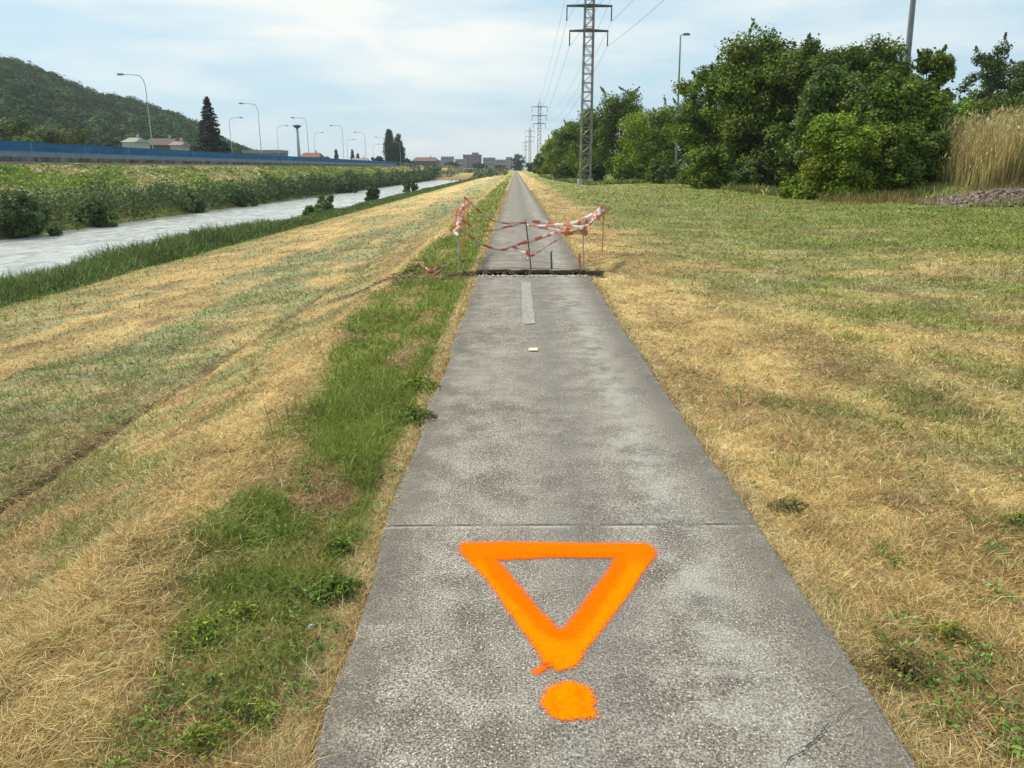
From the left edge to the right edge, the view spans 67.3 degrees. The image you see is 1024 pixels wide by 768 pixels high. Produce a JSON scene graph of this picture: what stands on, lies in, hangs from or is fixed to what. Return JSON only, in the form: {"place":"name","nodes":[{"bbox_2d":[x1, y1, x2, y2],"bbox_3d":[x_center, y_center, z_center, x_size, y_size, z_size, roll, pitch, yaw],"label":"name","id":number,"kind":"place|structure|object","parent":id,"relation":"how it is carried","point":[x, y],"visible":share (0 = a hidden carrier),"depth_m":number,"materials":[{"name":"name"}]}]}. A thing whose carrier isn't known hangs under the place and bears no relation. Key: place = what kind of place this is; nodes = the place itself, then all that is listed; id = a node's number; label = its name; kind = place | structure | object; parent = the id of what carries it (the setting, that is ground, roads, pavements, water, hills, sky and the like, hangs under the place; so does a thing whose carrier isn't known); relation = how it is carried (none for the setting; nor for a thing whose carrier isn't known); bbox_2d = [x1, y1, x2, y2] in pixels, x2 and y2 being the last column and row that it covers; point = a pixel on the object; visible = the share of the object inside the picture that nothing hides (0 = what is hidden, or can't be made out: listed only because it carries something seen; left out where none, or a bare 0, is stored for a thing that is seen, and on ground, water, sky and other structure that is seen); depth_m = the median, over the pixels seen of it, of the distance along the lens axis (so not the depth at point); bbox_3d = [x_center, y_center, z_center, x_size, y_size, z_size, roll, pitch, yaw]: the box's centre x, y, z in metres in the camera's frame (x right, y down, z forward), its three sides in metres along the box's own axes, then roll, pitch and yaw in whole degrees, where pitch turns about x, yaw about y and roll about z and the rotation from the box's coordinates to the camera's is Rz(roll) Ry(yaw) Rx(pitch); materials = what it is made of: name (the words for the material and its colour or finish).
{"place":"outdoors","nodes":[
{"label":"outdoors","id":0,"kind":"place"},
{"bbox_2d":[21,97,143,139],"bbox_3d":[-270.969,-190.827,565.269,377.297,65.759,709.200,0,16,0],"label":"hill","id":1,"kind":"structure","parent":0,"point":[50,100],"depth_m":406.90,"materials":[{"name":"green plant"}]},
{"bbox_2d":[0,54,256,153],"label":"forest","id":2,"kind":"object","parent":1,"relation":"on","point":[34,86],"visible":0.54,"depth_m":391.06,"materials":[{"name":"green plant"}]},
{"bbox_2d":[121,134,149,159],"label":"house","id":3,"kind":"structure","parent":0,"point":[137,142],"depth_m":207.74,"materials":[{"name":"concrete"}]},
{"bbox_2d":[147,135,179,149],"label":"house","id":4,"kind":"structure","parent":0,"point":[161,143],"depth_m":227.01,"materials":[{"name":"concrete"}]},
{"bbox_2d":[169,138,190,150],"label":"house","id":5,"kind":"structure","parent":0,"point":[181,144],"depth_m":197.08,"materials":[{"name":"concrete"}]},
{"bbox_2d":[0,180,458,278],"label":"river water","id":6,"kind":"structure","parent":0,"point":[47,250],"depth_m":56.64,"materials":[{"name":"grey liquid"}]},
{"bbox_2d":[242,150,287,155],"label":"shed","id":7,"kind":"structure","parent":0,"point":[275,152],"depth_m":249.23,"materials":[{"name":"white metal"}]},
{"bbox_2d":[0,167,1023,767],"bbox_3d":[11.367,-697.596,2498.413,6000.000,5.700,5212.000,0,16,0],"label":"ground","id":8,"kind":"structure","parent":0,"point":[402,243],"depth_m":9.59,"materials":[{"name":"beige plant"}]},
{"bbox_2d":[0,114,49,140],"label":"deciduous tree","id":9,"kind":"object","parent":8,"relation":"on","point":[15,128],"visible":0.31,"depth_m":143.27,"materials":[{"name":"green plant"}]},
{"bbox_2d":[10,131,44,156],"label":"deciduous tree","id":10,"kind":"object","parent":8,"relation":"on","point":[33,138],"visible":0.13,"depth_m":133.10,"materials":[{"name":"green plant"}]},
{"bbox_2d":[0,190,64,237],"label":"leafy bush","id":11,"kind":"object","parent":8,"relation":"on","point":[30,221],"visible":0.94,"depth_m":50.70,"materials":[{"name":"green plant"}]},
{"bbox_2d":[33,123,82,157],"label":"deciduous tree","id":12,"kind":"object","parent":8,"relation":"on","point":[58,137],"visible":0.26,"depth_m":151.64,"materials":[{"name":"green plant"}]},
{"bbox_2d":[67,126,94,158],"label":"deciduous tree","id":13,"kind":"object","parent":8,"relation":"on","point":[81,132],"visible":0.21,"depth_m":163.25,"materials":[{"name":"green plant"}]},
{"bbox_2d":[75,196,118,226],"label":"leafy bush","id":14,"kind":"object","parent":8,"relation":"on","point":[101,220],"visible":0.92,"depth_m":60.49,"materials":[{"name":"green plant"}]},
{"bbox_2d":[100,133,121,146],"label":"deciduous tree","id":15,"kind":"object","parent":8,"relation":"on","point":[104,139],"visible":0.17,"depth_m":219.63,"materials":[{"name":"green plant"}]},
{"bbox_2d":[0,161,359,166],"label":"kerb wall","id":16,"kind":"structure","parent":8,"relation":"on","point":[52,163],"depth_m":94.40,"materials":[{"name":"grey concrete"}]},
{"bbox_2d":[0,156,395,166],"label":"bridge girder","id":17,"kind":"object","parent":16,"relation":"on","point":[37,159],"visible":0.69,"depth_m":99.66,"materials":[{"name":"metal"}]},
{"bbox_2d":[0,150,397,165],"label":"parapet wall","id":18,"kind":"structure","parent":17,"relation":"on","point":[58,154],"depth_m":101.00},
{"bbox_2d":[0,140,412,164],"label":"noise barrier","id":19,"kind":"object","parent":18,"relation":"on","point":[31,146],"visible":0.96,"depth_m":101.65,"materials":[{"name":"blue metal"}]},
{"bbox_2d":[179,192,207,212],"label":"leafy bush","id":20,"kind":"object","parent":8,"relation":"on","point":[202,206],"visible":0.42,"depth_m":79.87,"materials":[{"name":"green plant"}]},
{"bbox_2d":[163,614,233,658],"bbox_3d":[-1.187,0.913,2.867,0.250,0.103,0.233,-11,19,-35],"label":"weed plant","id":21,"kind":"object","parent":8,"relation":"on","point":[204,626],"visible":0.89,"depth_m":2.85,"materials":[{"name":"green plant"}]},
{"bbox_2d":[159,720,239,763],"bbox_3d":[-0.944,1.061,2.308,0.291,0.084,0.136,4,16,13],"label":"weed plant","id":22,"kind":"object","parent":8,"relation":"on","point":[196,729],"visible":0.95,"depth_m":2.29,"materials":[{"name":"green plant"}]},
{"bbox_2d":[191,96,229,152],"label":"spruce tree","id":23,"kind":"object","parent":8,"relation":"on","point":[207,113],"visible":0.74,"depth_m":180.15,"materials":[{"name":"green plant"}]},
{"bbox_2d":[0,162,441,234],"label":"riverbank vegetation","id":24,"kind":"object","parent":8,"relation":"on","point":[140,185],"visible":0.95,"depth_m":82.58,"materials":[{"name":"green plant"}]},
{"bbox_2d":[217,601,263,629],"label":"weed plant","id":25,"kind":"object","parent":8,"relation":"on","point":[247,606],"visible":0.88,"depth_m":2.98,"materials":[{"name":"green plant"}]},
{"bbox_2d":[0,172,481,307],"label":"bank grass","id":26,"kind":"structure","parent":8,"relation":"on","point":[104,265],"depth_m":30.64,"materials":[{"name":"green plant"}]},
{"bbox_2d":[226,187,258,206],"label":"leafy bush","id":27,"kind":"object","parent":8,"relation":"on","point":[247,200],"visible":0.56,"depth_m":92.97,"materials":[{"name":"green plant"}]},
{"bbox_2d":[212,697,279,743],"bbox_3d":[-0.837,1.037,2.404,0.222,0.093,0.179,0,16,0],"label":"weed plant","id":28,"kind":"object","parent":8,"relation":"on","point":[258,706],"visible":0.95,"depth_m":2.41,"materials":[{"name":"green plant"}]},
{"bbox_2d":[317,194,336,210],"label":"leafy bush","id":29,"kind":"object","parent":8,"relation":"on","point":[326,204],"visible":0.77,"depth_m":77.38,"materials":[{"name":"green plant"}]},
{"bbox_2d":[301,573,367,608],"bbox_3d":[-0.738,0.821,3.126,0.298,0.105,0.207,0,16,0],"label":"weed plant","id":30,"kind":"object","parent":8,"relation":"on","point":[340,586],"visible":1,"depth_m":3.10,"materials":[{"name":"green plant"}]},
{"bbox_2d":[321,537,363,561],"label":"weed plant","id":31,"kind":"object","parent":8,"relation":"on","point":[338,543],"visible":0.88,"depth_m":3.46,"materials":[{"name":"green plant"}]},
{"bbox_2d":[336,179,359,192],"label":"leafy bush","id":32,"kind":"object","parent":8,"relation":"on","point":[351,183],"visible":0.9,"depth_m":145.53,"materials":[{"name":"green plant"}]},
{"bbox_2d":[364,185,379,201],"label":"leafy bush","id":33,"kind":"object","parent":8,"relation":"on","point":[373,193],"visible":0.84,"depth_m":106.13,"materials":[{"name":"green plant"}]},
{"bbox_2d":[381,129,396,161],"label":"poplar tree","id":34,"kind":"object","parent":8,"relation":"on","point":[388,150],"visible":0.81,"depth_m":381.02,"materials":[{"name":"green plant"}]},
{"bbox_2d":[325,274,455,304],"bbox_3d":[-1.907,-1.592,12.823,2.531,0.547,0.951,1,16,5],"label":"spoil","id":35,"kind":"object","parent":8,"relation":"on","point":[415,276],"visible":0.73,"depth_m":12.71,"materials":[{"name":"brown soil"}]},
{"bbox_2d":[394,133,407,161],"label":"poplar tree","id":36,"kind":"object","parent":8,"relation":"on","point":[400,150],"visible":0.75,"depth_m":384.97,"materials":[{"name":"green plant"}]},
{"bbox_2d":[402,178,418,191],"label":"leafy bush","id":37,"kind":"object","parent":8,"relation":"on","point":[408,184],"visible":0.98,"depth_m":150.03,"materials":[{"name":"green plant"}]},
{"bbox_2d":[383,404,437,426],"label":"weed plant","id":38,"kind":"object","parent":8,"relation":"on","point":[413,413],"visible":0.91,"depth_m":5.26,"materials":[{"name":"green plant"}]},
{"bbox_2d":[393,374,443,395],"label":"weed plant","id":39,"kind":"object","parent":8,"relation":"on","point":[415,378],"visible":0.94,"depth_m":6.00,"materials":[{"name":"green plant"}]},
{"bbox_2d":[381,258,464,279],"bbox_3d":[-1.532,-2.041,13.555,0.630,0.158,2.392,6,17,21],"label":"barrier tape","id":40,"kind":"object","parent":8,"relation":"on","point":[432,270],"visible":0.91,"depth_m":13.47,"materials":[{"name":"red plastic"}]},
{"bbox_2d":[412,156,438,167],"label":"hall","id":41,"kind":"structure","parent":8,"relation":"on","point":[430,161],"depth_m":462.15,"materials":[{"name":"concrete"}]},
{"bbox_2d":[397,163,508,180],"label":"valley scrub","id":42,"kind":"object","parent":8,"relation":"on","point":[486,172],"visible":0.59,"depth_m":323.99,"materials":[{"name":"green plant"}]},
{"bbox_2d":[458,226,459,270],"bbox_3d":[-0.916,-2.247,13.135,0.036,0.888,0.024,0,16,0],"label":"marker stake","id":43,"kind":"object","parent":8,"relation":"on","point":[458,252],"visible":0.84,"depth_m":13.14,"materials":[{"name":"grey metal"}]},
{"bbox_2d":[459,225,579,250],"bbox_3d":[0.788,-2.827,14.201,0.888,0.537,4.063,14,21,42],"label":"barrier tape","id":44,"kind":"object","parent":43,"relation":"hanging from","point":[553,233],"visible":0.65,"depth_m":13.26,"materials":[{"name":"red plastic"}]},
{"bbox_2d":[463,196,464,252],"bbox_3d":[-1.002,-3.222,15.926,0.067,1.285,0.026,0,16,0],"label":"marker stake","id":45,"kind":"object","parent":8,"relation":"on","point":[463,227],"visible":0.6,"depth_m":15.93,"materials":[{"name":"orange metal"}]},
{"bbox_2d":[465,197,595,224],"bbox_3d":[0.450,-3.559,15.795,2.899,0.583,0.249,1,16,3],"label":"barrier tape","id":46,"kind":"object","parent":45,"relation":"attached to","point":[536,221],"visible":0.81,"depth_m":15.85,"materials":[{"name":"red plastic"}]},
{"bbox_2d":[463,154,481,167],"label":"block of flats","id":47,"kind":"structure","parent":8,"relation":"on","point":[471,159],"depth_m":844.96,"materials":[{"name":"white concrete"}]},
{"bbox_2d":[0,210,1023,767],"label":"loose hay","id":48,"kind":"object","parent":8,"relation":"on","point":[56,678],"visible":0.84,"depth_m":3.07,"materials":[{"name":"beige plant"}]},
{"bbox_2d":[510,153,525,170],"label":"deciduous tree","id":49,"kind":"object","parent":8,"relation":"on","point":[516,162],"visible":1,"depth_m":593.89,"materials":[{"name":"green plant"}]},
{"bbox_2d":[450,270,603,278],"bbox_3d":[0.244,-1.544,12.666,2.511,0.629,1.196,0,16,0],"label":"rubble","id":50,"kind":"object","parent":8,"relation":"on","point":[486,276],"visible":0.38,"depth_m":12.22,"materials":[{"name":"grey concrete"}]},
{"bbox_2d":[533,148,549,174],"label":"deciduous tree","id":51,"kind":"object","parent":8,"relation":"on","point":[538,161],"visible":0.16,"depth_m":229.34,"materials":[{"name":"green plant"}]},
{"bbox_2d":[540,135,558,174],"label":"deciduous tree","id":52,"kind":"object","parent":8,"relation":"on","point":[547,146],"visible":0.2,"depth_m":185.36,"materials":[{"name":"green plant"}]},
{"bbox_2d":[544,119,572,175],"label":"deciduous tree","id":53,"kind":"object","parent":8,"relation":"on","point":[559,148],"visible":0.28,"depth_m":151.39,"materials":[{"name":"green plant"}]},
{"bbox_2d":[553,162,578,179],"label":"leafy bush","id":54,"kind":"object","parent":8,"relation":"on","point":[565,172],"visible":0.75,"depth_m":114.88,"materials":[{"name":"green plant"}]},
{"bbox_2d":[555,119,596,178],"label":"deciduous tree","id":55,"kind":"object","parent":8,"relation":"on","point":[563,135],"visible":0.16,"depth_m":127.72,"materials":[{"name":"green plant"}]},
{"bbox_2d":[582,225,583,268],"bbox_3d":[1.215,-2.264,13.120,0.030,0.881,0.022,0,16,0],"label":"marker stake","id":56,"kind":"object","parent":8,"relation":"on","point":[583,249],"visible":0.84,"depth_m":13.11,"materials":[{"name":"grey metal"}]},
{"bbox_2d":[462,220,573,231],"bbox_3d":[0.326,-2.851,13.973,2.562,0.226,0.719,10,18,31],"label":"barrier tape","id":57,"kind":"object","parent":56,"relation":"attached to","point":[532,223],"visible":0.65,"depth_m":14.11,"materials":[{"name":"red plastic"}]},
{"bbox_2d":[561,103,615,178],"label":"deciduous tree","id":58,"kind":"object","parent":8,"relation":"on","point":[574,131],"visible":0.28,"depth_m":106.23,"materials":[{"name":"green plant"}]},
{"bbox_2d":[566,0,612,184],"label":"lattice pylon","id":59,"kind":"object","parent":8,"relation":"on","point":[591,74],"visible":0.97,"depth_m":85.78,"materials":[{"name":"metal"}]},
{"bbox_2d":[584,161,606,181],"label":"leafy bush","id":60,"kind":"object","parent":8,"relation":"on","point":[598,170],"visible":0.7,"depth_m":91.96,"materials":[{"name":"green plant"}]},
{"bbox_2d":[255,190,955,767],"bbox_3d":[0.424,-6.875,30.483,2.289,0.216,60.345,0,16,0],"label":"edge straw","id":61,"kind":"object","parent":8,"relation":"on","point":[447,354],"visible":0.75,"depth_m":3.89,"materials":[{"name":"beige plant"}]},
{"bbox_2d":[587,84,645,180],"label":"deciduous tree","id":62,"kind":"object","parent":8,"relation":"on","point":[616,108],"visible":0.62,"depth_m":97.99,"materials":[{"name":"green plant"}]},
{"bbox_2d":[611,162,647,182],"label":"leafy bush","id":63,"kind":"object","parent":8,"relation":"on","point":[628,171],"visible":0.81,"depth_m":86.26,"materials":[{"name":"green plant"}]},
{"bbox_2d":[610,105,674,180],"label":"deciduous tree","id":64,"kind":"object","parent":8,"relation":"on","point":[634,142],"visible":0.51,"depth_m":92.03,"materials":[{"name":"green plant"}]},
{"bbox_2d":[645,160,682,183],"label":"leafy bush","id":65,"kind":"object","parent":8,"relation":"on","point":[660,173],"visible":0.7,"depth_m":80.12,"materials":[{"name":"green plant"}]},
{"bbox_2d":[642,95,693,178],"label":"deciduous tree","id":66,"kind":"object","parent":8,"relation":"on","point":[660,138],"visible":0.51,"depth_m":86.68,"materials":[{"name":"green plant"}]},
{"bbox_2d":[674,33,689,177],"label":"lamp post","id":67,"kind":"object","parent":8,"relation":"on","point":[684,34],"visible":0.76,"depth_m":82.09,"materials":[{"name":"metal"}]},
{"bbox_2d":[667,54,735,186],"bbox_3d":[16.678,-21.915,64.257,7.475,10.697,7.077,0,16,0],"label":"deciduous tree","id":68,"kind":"object","parent":8,"relation":"on","point":[689,128],"visible":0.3,"depth_m":63.41,"materials":[{"name":"green plant"}]},
{"bbox_2d":[685,143,732,188],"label":"leafy bush","id":69,"kind":"object","parent":8,"relation":"on","point":[706,161],"visible":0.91,"depth_m":59.04,"materials":[{"name":"green plant"}]},
{"bbox_2d":[687,17,797,186],"bbox_3d":[18.726,-21.741,60.028,8.996,12.690,8.492,0,16,0],"label":"deciduous tree","id":70,"kind":"object","parent":8,"relation":"on","point":[742,125],"visible":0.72,"depth_m":58.58,"materials":[{"name":"green plant"}]},
{"bbox_2d":[730,156,780,187],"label":"leafy bush","id":71,"kind":"object","parent":8,"relation":"on","point":[755,171],"visible":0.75,"depth_m":53.31,"materials":[{"name":"green plant"}]},
{"bbox_2d":[538,166,979,200],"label":"hedge foot grass","id":72,"kind":"structure","parent":8,"relation":"on","point":[768,190],"depth_m":48.90,"materials":[{"name":"green plant"}]},
{"bbox_2d":[764,497,810,512],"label":"weed plant","id":73,"kind":"object","parent":8,"relation":"on","point":[795,505],"visible":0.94,"depth_m":3.92,"materials":[{"name":"green plant"}]},
{"bbox_2d":[741,32,839,184],"bbox_3d":[21.029,-19.956,56.621,7.574,10.982,7.356,0,16,0],"label":"deciduous tree","id":74,"kind":"object","parent":8,"relation":"on","point":[792,65],"visible":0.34,"depth_m":55.80,"materials":[{"name":"green plant"}]},
{"bbox_2d":[777,178,804,198],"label":"leafy bush","id":75,"kind":"object","parent":8,"relation":"on","point":[784,191],"visible":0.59,"depth_m":39.84,"materials":[{"name":"green plant"}]},
{"bbox_2d":[784,61,865,183],"bbox_3d":[19.745,-15.837,47.407,5.482,7.604,5.269,0,16,0],"label":"deciduous tree","id":76,"kind":"object","parent":8,"relation":"on","point":[837,81],"visible":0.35,"depth_m":46.29,"materials":[{"name":"green plant"}]},
{"bbox_2d":[789,109,885,200],"bbox_3d":[16.257,-11.364,38.380,4.237,4.410,4.128,-7,17,-23],"label":"leafy bush","id":77,"kind":"object","parent":8,"relation":"on","point":[845,143],"visible":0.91,"depth_m":37.67,"materials":[{"name":"green plant"}]},
{"bbox_2d":[797,32,914,172],"bbox_3d":[23.758,-18.721,52.915,8.082,9.994,8.266,0,16,0],"label":"deciduous tree","id":78,"kind":"object","parent":8,"relation":"on","point":[881,57],"visible":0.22,"depth_m":50.80,"materials":[{"name":"green plant"}]},
{"bbox_2d":[856,113,931,192],"bbox_3d":[19.243,-11.806,39.640,3.881,4.216,4.335,0,16,0],"label":"leafy bush","id":79,"kind":"object","parent":8,"relation":"on","point":[893,163],"visible":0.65,"depth_m":38.74,"materials":[{"name":"green plant"}]},
{"bbox_2d":[851,65,955,163],"bbox_3d":[22.043,-14.782,43.602,5.563,6.185,5.570,0,16,0],"label":"deciduous tree","id":80,"kind":"object","parent":8,"relation":"on","point":[894,98],"visible":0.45,"depth_m":42.18,"materials":[{"name":"green plant"}]},
{"bbox_2d":[849,645,961,693],"bbox_3d":[1.349,0.966,2.641,0.443,0.088,0.227,0,16,0],"label":"weed plant","id":81,"kind":"object","parent":8,"relation":"on","point":[902,660],"visible":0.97,"depth_m":2.63,"materials":[{"name":"green plant"}]},
{"bbox_2d":[904,0,915,61],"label":"lamp post","id":82,"kind":"object","parent":8,"relation":"on","point":[909,37],"visible":0.23,"depth_m":53.09,"materials":[{"name":"metal"}]},
{"bbox_2d":[895,44,958,101],"bbox_3d":[25.977,-17.593,49.079,3.762,7.539,3.685,5,16,16],"label":"deciduous tree","id":83,"kind":"object","parent":8,"relation":"on","point":[941,63],"visible":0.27,"depth_m":47.48,"materials":[{"name":"green plant"}]},
{"bbox_2d":[910,131,953,182],"bbox_3d":[21.754,-11.885,40.268,2.735,2.680,2.698,0,16,0],"label":"leafy bush","id":84,"kind":"object","parent":8,"relation":"on","point":[932,150],"visible":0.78,"depth_m":39.57,"materials":[{"name":"green plant"}]},
{"bbox_2d":[923,620,981,646],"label":"weed plant","id":85,"kind":"object","parent":8,"relation":"on","point":[950,634],"visible":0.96,"depth_m":2.83,"materials":[{"name":"green plant"}]},
{"bbox_2d":[917,188,1023,207],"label":"gravel heap","id":86,"kind":"object","parent":8,"relation":"on","point":[956,200],"visible":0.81,"depth_m":32.50,"materials":[{"name":"grey gravel"}]},
{"bbox_2d":[945,94,996,136],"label":"leafy bush","id":87,"kind":"object","parent":8,"relation":"on","point":[960,109],"visible":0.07,"depth_m":57.52,"materials":[{"name":"green plant"}]},
{"bbox_2d":[925,104,1023,190],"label":"tall reeds","id":88,"kind":"object","parent":8,"relation":"on","point":[1007,158],"visible":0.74,"depth_m":37.89,"materials":[{"name":"beige plant"}]},
{"bbox_2d":[934,104,1023,168],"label":"reed plumes","id":89,"kind":"object","parent":88,"relation":"attached to","point":[993,113],"visible":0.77,"depth_m":38.81,"materials":[{"name":"beige plant"}]},
{"bbox_2d":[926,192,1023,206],"bbox_3d":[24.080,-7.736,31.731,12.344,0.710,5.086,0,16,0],"label":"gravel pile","id":90,"kind":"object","parent":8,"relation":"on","point":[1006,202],"visible":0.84,"depth_m":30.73,"materials":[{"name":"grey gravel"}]},
{"bbox_2d":[951,32,1021,121],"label":"deciduous tree","id":91,"kind":"object","parent":8,"relation":"on","point":[989,63],"visible":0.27,"depth_m":77.67,"materials":[{"name":"green plant"}]},
{"bbox_2d":[962,86,1023,134],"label":"leafy bush","id":92,"kind":"object","parent":8,"relation":"on","point":[998,105],"visible":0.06,"depth_m":56.17,"materials":[{"name":"green plant"}]},
{"bbox_2d":[993,513,1023,533],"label":"weed plant","id":93,"kind":"object","parent":8,"relation":"on","point":[1015,517],"visible":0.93,"depth_m":3.77,"materials":[{"name":"green plant"}]},
{"bbox_2d":[1004,60,1023,105],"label":"deciduous tree","id":94,"kind":"object","parent":8,"relation":"on","point":[1019,81],"visible":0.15,"depth_m":74.38,"materials":[{"name":"green plant"}]},
{"bbox_2d":[0,0,1023,168],"label":"sky","id":95,"kind":"structure","parent":0,"point":[455,78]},
{"bbox_2d":[479,171,584,273],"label":"path","id":96,"kind":"structure","parent":0,"point":[511,260],"depth_m":17.36,"materials":[{"name":"grey asphalt"}]},
{"bbox_2d":[311,274,918,767],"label":"path","id":97,"kind":"structure","parent":0,"point":[563,428],"depth_m":3.06,"materials":[{"name":"grey asphalt"}]},
{"bbox_2d":[521,282,534,323],"bbox_3d":[0.200,-1.088,9.961,0.150,0.001,3.208,0,16,0],"label":"painted centre dash","id":98,"kind":"object","parent":97,"relation":"on","point":[529,299],"visible":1,"depth_m":9.77,"materials":[{"name":"grey paint"}]},
{"bbox_2d":[458,541,656,721],"bbox_3d":[0.200,0.882,2.953,0.924,0.004,1.227,0,16,0],"label":"painted warning triangle","id":99,"kind":"object","parent":97,"relation":"on","point":[561,648],"visible":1,"depth_m":3.04,"materials":[{"name":"orange paint"}]},
{"bbox_2d":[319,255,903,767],"bbox_3d":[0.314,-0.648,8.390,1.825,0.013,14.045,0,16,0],"label":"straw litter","id":100,"kind":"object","parent":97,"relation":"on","point":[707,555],"visible":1,"depth_m":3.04,"materials":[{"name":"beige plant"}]},
{"bbox_2d":[804,175,1023,204],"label":"rough grass","id":101,"kind":"structure","parent":0,"point":[881,197],"depth_m":35.63,"materials":[{"name":"green plant"}]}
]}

